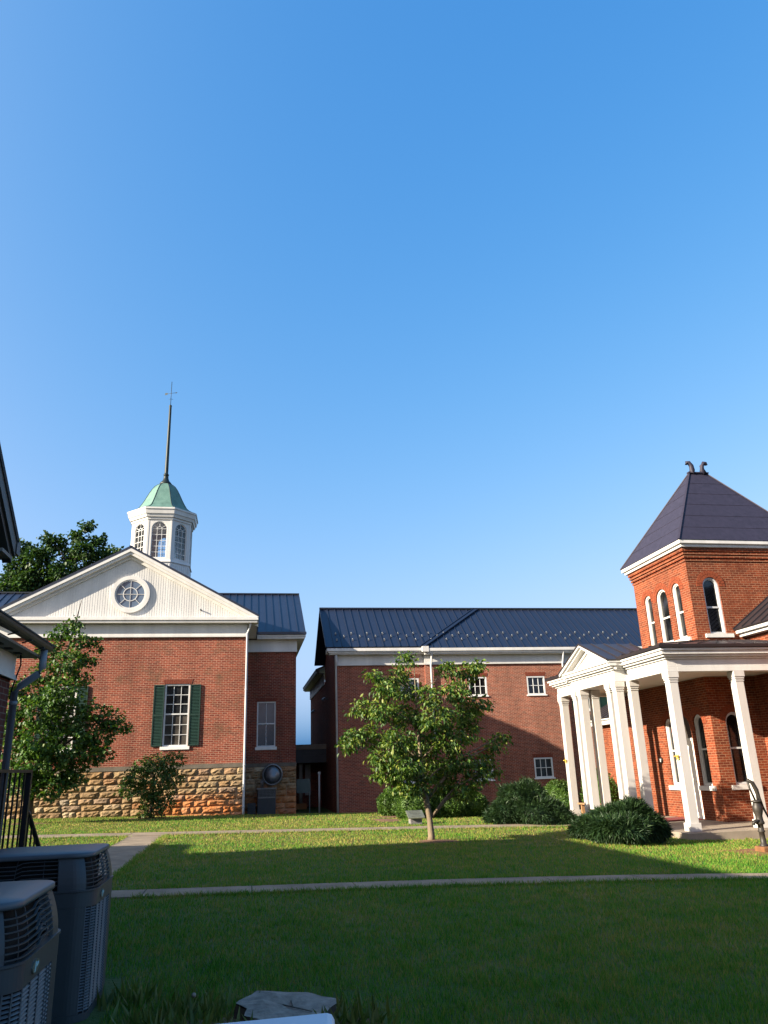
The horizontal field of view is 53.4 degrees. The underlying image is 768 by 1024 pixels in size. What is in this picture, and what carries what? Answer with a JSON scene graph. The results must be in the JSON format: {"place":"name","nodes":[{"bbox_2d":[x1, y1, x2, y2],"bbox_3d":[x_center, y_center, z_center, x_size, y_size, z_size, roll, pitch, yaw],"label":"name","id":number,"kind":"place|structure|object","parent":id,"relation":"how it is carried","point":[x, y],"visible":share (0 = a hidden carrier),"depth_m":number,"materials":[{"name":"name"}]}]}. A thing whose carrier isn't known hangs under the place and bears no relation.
{"place":"outdoors","nodes":[
{"label":"outdoors","id":0,"kind":"place"},
{"bbox_2d":[98,836,161,874],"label":"sidewalk","id":1,"kind":"structure","parent":0,"point":[126,849],"depth_m":17.46,"materials":[{"name":"concrete"}]},
{"bbox_2d":[1,824,570,838],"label":"sidewalk","id":2,"kind":"structure","parent":0,"point":[255,831],"depth_m":22.45,"materials":[{"name":"concrete"}]},
{"bbox_2d":[0,0,767,757],"label":"sky","id":3,"kind":"structure","parent":0,"point":[442,303],"materials":[{"name":"blue"}]},
{"bbox_2d":[0,777,767,1023],"bbox_3d":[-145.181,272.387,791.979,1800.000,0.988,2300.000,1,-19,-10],"label":"lawn","id":4,"kind":"structure","parent":0,"point":[94,1017],"depth_m":8.49,"materials":[{"name":"plant"}]},
{"bbox_2d":[0,444,54,844],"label":"brick building","id":5,"kind":"structure","parent":4,"relation":"on","point":[11,651],"depth_m":9.46,"materials":[{"name":"paint"}]},
{"bbox_2d":[0,519,111,591],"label":"background tree","id":6,"kind":"object","parent":4,"relation":"on","point":[29,573],"visible":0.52,"depth_m":61.81,"materials":[{"name":"green plant"}]},
{"bbox_2d":[105,543,123,556],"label":"background tree","id":7,"kind":"object","parent":4,"relation":"on","point":[114,549],"visible":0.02,"depth_m":69.10,"materials":[{"name":"green plant"}]},
{"bbox_2d":[126,817,171,818],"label":"bare soil","id":8,"kind":"structure","parent":4,"relation":"on","point":[150,818],"depth_m":29.52,"materials":[{"name":"brown soil"}]},
{"bbox_2d":[113,750,187,818],"bbox_3d":[-9.170,10.739,29.926,2.779,2.620,1.708,1,-19,-10],"label":"shrub","id":9,"kind":"object","parent":8,"relation":"on","point":[165,775],"visible":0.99,"depth_m":29.88,"materials":[{"name":"green plant"}]},
{"bbox_2d":[0,385,306,818],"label":"courthouse","id":10,"kind":"structure","parent":4,"relation":"on","point":[201,676],"depth_m":33.23,"materials":[{"name":"brick"}]},
{"bbox_2d":[46,686,76,751],"bbox_3d":[-13.375,8.583,31.656,1.200,2.700,0.170,1,-19,-10],"label":"window","id":11,"kind":"structure","parent":10,"relation":"in","point":[75,694],"depth_m":31.85,"materials":[{"name":"white glass"}]},
{"bbox_2d":[110,576,149,612],"bbox_3d":[-11.179,3.625,33.654,1.660,1.660,0.090,1,-19,-10],"label":"round window","id":12,"kind":"structure","parent":10,"relation":"in","point":[130,594],"depth_m":33.65,"materials":[{"name":"white paint"}]},
{"bbox_2d":[160,684,189,749],"bbox_3d":[-8.825,8.691,32.453,1.200,2.700,0.170,1,-19,-10],"label":"window","id":13,"kind":"structure","parent":10,"relation":"in","point":[177,696],"depth_m":32.49,"materials":[{"name":"white glass"}]},
{"bbox_2d":[255,702,276,749],"bbox_3d":[-5.746,10.419,37.253,1.040,2.270,0.170,1,-19,-10],"label":"window","id":14,"kind":"structure","parent":10,"relation":"in","point":[266,711],"depth_m":37.29,"materials":[{"name":"white glass"}]},
{"bbox_2d":[262,764,282,785],"bbox_3d":[-5.308,12.493,36.325,0.980,0.980,0.330,1,-19,-10],"label":"exhaust fan","id":15,"kind":"object","parent":10,"relation":"attached to","point":[272,774],"visible":1,"depth_m":36.25,"materials":[{"name":"metal"}]},
{"bbox_2d":[189,993,195,1023],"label":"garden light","id":16,"kind":"object","parent":4,"relation":"on","point":[193,995],"visible":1,"depth_m":5.17,"materials":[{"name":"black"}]},
{"bbox_2d":[89,971,402,1023],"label":"weeds","id":17,"kind":"object","parent":4,"relation":"on","point":[148,1016],"visible":0.84,"depth_m":5.36,"materials":[{"name":"green plant"}]},
{"bbox_2d":[247,803,255,814],"bbox_3d":[-6.126,13.801,35.278,0.390,0.650,0.530,1,-19,-10],"label":"vent box","id":18,"kind":"object","parent":4,"relation":"on","point":[251,810],"visible":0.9,"depth_m":35.08,"materials":[{"name":"grey metal"}]},
{"bbox_2d":[257,780,276,814],"bbox_3d":[-5.494,13.325,35.676,0.910,1.765,0.892,1,-19,-10],"label":"equipment cabinet","id":19,"kind":"object","parent":4,"relation":"on","point":[266,800],"visible":0.87,"depth_m":35.26,"materials":[{"name":"metal"}]},
{"bbox_2d":[222,1013,334,1023],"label":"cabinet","id":20,"kind":"object","parent":4,"relation":"on","point":[324,1018],"visible":1,"depth_m":2.52,"materials":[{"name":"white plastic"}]},
{"bbox_2d":[175,1016,382,1023],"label":"bare soil","id":21,"kind":"structure","parent":4,"relation":"on","point":[258,1019],"depth_m":5.26,"materials":[{"name":"brown soil"}]},
{"bbox_2d":[233,990,339,1020],"bbox_3d":[-0.706,3.530,5.340,0.741,0.247,0.678,-9,-20,21],"label":"flat rock","id":22,"kind":"object","parent":4,"relation":"on","point":[268,1004],"visible":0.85,"depth_m":5.36,"materials":[{"name":"grey stone"}]},
{"bbox_2d":[296,779,309,812],"bbox_3d":[-3.950,14.068,37.355,0.665,1.920,0.050,1,-19,-10],"label":"panel sign","id":23,"kind":"object","parent":4,"relation":"on","point":[302,785],"visible":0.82,"depth_m":37.53,"materials":[{"name":"grey metal"}]},
{"bbox_2d":[296,744,325,808],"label":"covered walkway","id":24,"kind":"structure","parent":4,"relation":"on","point":[310,759],"depth_m":44.05,"materials":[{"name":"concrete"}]},
{"bbox_2d":[305,764,310,794],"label":"door","id":25,"kind":"structure","parent":24,"relation":"in","point":[307,766],"depth_m":46.03,"materials":[{"name":"black"}]},
{"bbox_2d":[318,772,320,812],"bbox_3d":[-3.349,14.495,39.480,0.140,2.020,0.100,1,-19,-10],"label":"pipe","id":26,"kind":"object","parent":4,"relation":"on","point":[319,773],"visible":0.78,"depth_m":39.45,"materials":[{"name":"metal"}]},
{"bbox_2d":[371,819,400,821],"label":"bare soil","id":27,"kind":"structure","parent":4,"relation":"on","point":[389,820],"depth_m":26.70,"materials":[{"name":"brown soil"}]},
{"bbox_2d":[376,786,397,815],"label":"boxwood bush","id":28,"kind":"object","parent":4,"relation":"on","point":[384,805],"visible":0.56,"depth_m":29.64,"materials":[{"name":"green plant"}]},
{"bbox_2d":[405,810,424,823],"bbox_3d":[1.030,10.060,24.992,0.560,0.536,0.460,1,-19,-10],"label":"plaque marker","id":29,"kind":"object","parent":4,"relation":"on","point":[415,816],"visible":0.83,"depth_m":24.90,"materials":[{"name":"stone"}]},
{"bbox_2d":[375,816,464,817],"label":"bare soil","id":30,"kind":"structure","parent":4,"relation":"on","point":[389,816],"depth_m":28.81,"materials":[{"name":"brown soil"}]},
{"bbox_2d":[390,790,439,818],"bbox_3d":[1.153,10.874,28.352,1.740,1.695,1.956,-14,-22,31],"label":"boxwood bush","id":31,"kind":"object","parent":30,"relation":"on","point":[402,805],"visible":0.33,"depth_m":27.79,"materials":[{"name":"green plant"}]},
{"bbox_2d":[420,839,458,842],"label":"bare soil","id":32,"kind":"structure","parent":4,"relation":"on","point":[433,841],"depth_m":18.76,"materials":[{"name":"brown soil"}]},
{"bbox_2d":[334,650,513,839],"bbox_3d":[1.075,5.957,19.705,4.750,4.795,2.585,1,-19,-10],"label":"tree","id":33,"kind":"object","parent":32,"relation":"on","point":[420,773],"visible":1,"depth_m":19.55,"materials":[{"name":"green plant"}]},
{"bbox_2d":[431,791,467,817],"bbox_3d":[2.268,11.017,28.619,1.722,1.548,1.500,1,-19,-10],"label":"boxwood bush","id":34,"kind":"object","parent":4,"relation":"on","point":[453,808],"visible":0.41,"depth_m":28.14,"materials":[{"name":"green plant"}]},
{"bbox_2d":[303,607,641,812],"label":"office building","id":35,"kind":"structure","parent":4,"relation":"on","point":[525,652],"depth_m":41.29,"materials":[{"name":"brick"}]},
{"bbox_2d":[401,678,420,698],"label":"window","id":36,"kind":"structure","parent":35,"relation":"in","point":[417,679],"depth_m":40.64,"materials":[{"name":"white glass"}]},
{"bbox_2d":[469,677,488,696],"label":"window","id":37,"kind":"structure","parent":35,"relation":"in","point":[480,687],"depth_m":41.05,"materials":[{"name":"white glass"}]},
{"bbox_2d":[526,676,546,695],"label":"window","id":38,"kind":"structure","parent":35,"relation":"in","point":[535,684],"depth_m":41.62,"materials":[{"name":"white glass"}]},
{"bbox_2d":[534,757,555,778],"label":"window","id":39,"kind":"structure","parent":35,"relation":"in","point":[543,766],"depth_m":40.26,"materials":[{"name":"white glass"}]},
{"bbox_2d":[461,792,490,816],"bbox_3d":[3.336,11.281,29.152,1.431,1.334,1.416,-17,-24,37],"label":"boxwood bush","id":40,"kind":"object","parent":4,"relation":"on","point":[476,808],"visible":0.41,"depth_m":28.70,"materials":[{"name":"green plant"}]},
{"bbox_2d":[480,774,578,824],"bbox_3d":[4.849,9.500,24.728,3.248,1.964,2.479,-12,-21,28],"label":"evergreen shrub","id":41,"kind":"object","parent":4,"relation":"on","point":[524,800],"visible":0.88,"depth_m":24.33,"materials":[{"name":"green plant"}]},
{"bbox_2d":[543,778,580,809],"bbox_3d":[7.228,11.611,30.928,1.648,1.570,2.642,1,-19,-10],"label":"boxwood bush","id":42,"kind":"object","parent":4,"relation":"on","point":[558,789],"visible":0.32,"depth_m":31.07,"materials":[{"name":"green plant"}]},
{"bbox_2d":[578,768,619,805],"bbox_3d":[8.740,11.541,31.032,1.757,2.225,2.721,-2,-19,0],"label":"boxwood bush","id":43,"kind":"object","parent":4,"relation":"on","point":[614,791],"visible":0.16,"depth_m":30.22,"materials":[{"name":"green plant"}]},
{"bbox_2d":[565,794,674,845],"bbox_3d":[5.960,7.728,19.069,2.422,1.327,2.607,1,-19,-10],"label":"evergreen shrub","id":44,"kind":"object","parent":4,"relation":"on","point":[630,821],"visible":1,"depth_m":18.60,"materials":[{"name":"green plant"}]},
{"bbox_2d":[544,461,767,840],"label":"brick house","id":45,"kind":"structure","parent":4,"relation":"on","point":[687,682],"depth_m":25.52,"materials":[{"name":"red brick"}]},
{"bbox_2d":[578,803,600,812],"bbox_3d":[7.375,10.632,27.241,0.420,0.458,1.250,1,-19,-10],"label":"bench","id":46,"kind":"object","parent":45,"relation":"on","point":[582,808],"visible":0.22,"depth_m":27.66,"materials":[{"name":"brown wood"}]},
{"bbox_2d":[646,596,657,645],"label":"window","id":47,"kind":"structure","parent":45,"relation":"in","point":[652,629],"depth_m":28.04,"materials":[{"name":"white paint"}]},
{"bbox_2d":[657,590,673,641],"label":"window","id":48,"kind":"structure","parent":45,"relation":"in","point":[662,600],"depth_m":27.16,"materials":[{"name":"white paint"}]},
{"bbox_2d":[666,719,680,789],"bbox_3d":[9.966,8.316,26.260,0.215,2.337,0.920,1,-19,-10],"label":"window","id":49,"kind":"structure","parent":45,"relation":"in","point":[668,723],"depth_m":26.39,"materials":[{"name":"white paint"}]},
{"bbox_2d":[673,583,686,638],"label":"window","id":50,"kind":"structure","parent":45,"relation":"in","point":[676,591],"depth_m":26.23,"materials":[{"name":"white paint"}]},
{"bbox_2d":[683,716,704,818],"bbox_3d":[10.135,8.421,25.322,0.150,3.210,1.010,1,-19,-10],"label":"door","id":51,"kind":"structure","parent":45,"relation":"in","point":[689,738],"depth_m":25.06,"materials":[{"name":"white metal"}]},
{"bbox_2d":[694,714,716,790],"bbox_3d":[10.278,7.714,24.560,0.215,2.337,0.920,1,-19,-10],"label":"window","id":52,"kind":"structure","parent":45,"relation":"in","point":[704,760],"depth_m":24.65,"materials":[{"name":"white paint"}]},
{"bbox_2d":[703,578,734,637],"bbox_3d":[10.994,3.177,25.454,1.000,2.037,0.215,1,-19,-10],"label":"window","id":53,"kind":"structure","parent":45,"relation":"in","point":[713,605],"depth_m":25.50,"materials":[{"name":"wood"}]},
{"bbox_2d":[726,712,748,789],"bbox_3d":[11.154,7.484,24.013,0.960,2.327,0.215,1,-19,-10],"label":"window","id":54,"kind":"structure","parent":45,"relation":"in","point":[731,719],"depth_m":24.06,"materials":[{"name":"glass"}]},
{"bbox_2d":[721,848,766,855],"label":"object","id":55,"kind":"structure","parent":4,"relation":"on","point":[742,850],"depth_m":16.84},
{"bbox_2d":[746,778,767,851],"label":"hand pump","id":56,"kind":"object","parent":55,"relation":"on","point":[758,808],"visible":0.98,"depth_m":16.97,"materials":[{"name":"metal"}]},
{"bbox_3d":[-2.635,3.769,5.662,1.100,0.117,1.100,1,-19,-10],"label":"concrete pad","id":57,"kind":"object","parent":4,"relation":"on","visible":0},
{"bbox_2d":[0,843,113,1023],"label":"air conditioner","id":58,"kind":"object","parent":57,"relation":"on","point":[82,890],"visible":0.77,"depth_m":5.60,"materials":[{"name":"paint"}]},
{"bbox_3d":[-2.130,3.004,3.432,1.100,0.117,1.100,1,-19,-10],"label":"concrete pad","id":59,"kind":"object","parent":4,"relation":"on","visible":0},
{"bbox_2d":[0,880,60,1023],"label":"air conditioner","id":60,"kind":"object","parent":59,"relation":"on","point":[28,953],"visible":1,"depth_m":3.67,"materials":[{"name":"paint"}]},
{"bbox_3d":[-3.970,4.069,7.385,0.880,1.040,2.320,1,-19,-10],"label":"stoop","id":61,"kind":"object","parent":4,"relation":"on","visible":0},
{"bbox_2d":[0,769,40,848],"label":"stair railing","id":62,"kind":"object","parent":61,"relation":"on","point":[26,819],"visible":0.42,"depth_m":7.60,"materials":[{"name":"black metal"}]},
{"bbox_2d":[111,873,767,898],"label":"sidewalk","id":63,"kind":"structure","parent":0,"point":[125,894],"depth_m":11.70,"materials":[{"name":"concrete"}]},
{"bbox_2d":[667,817,702,821],"bbox_3d":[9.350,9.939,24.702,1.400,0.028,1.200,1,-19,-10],"label":"bench","id":64,"kind":"object","parent":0,"point":[676,819],"depth_m":24.45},
{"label":"bare soil","id":65,"kind":"structure","parent":0,"visible":0},
{"bbox_2d":[0,600,134,813],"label":"maple tree","id":66,"kind":"object","parent":65,"relation":"on","point":[41,757],"visible":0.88,"depth_m":27.96,"materials":[{"name":"green plant"}]}
]}

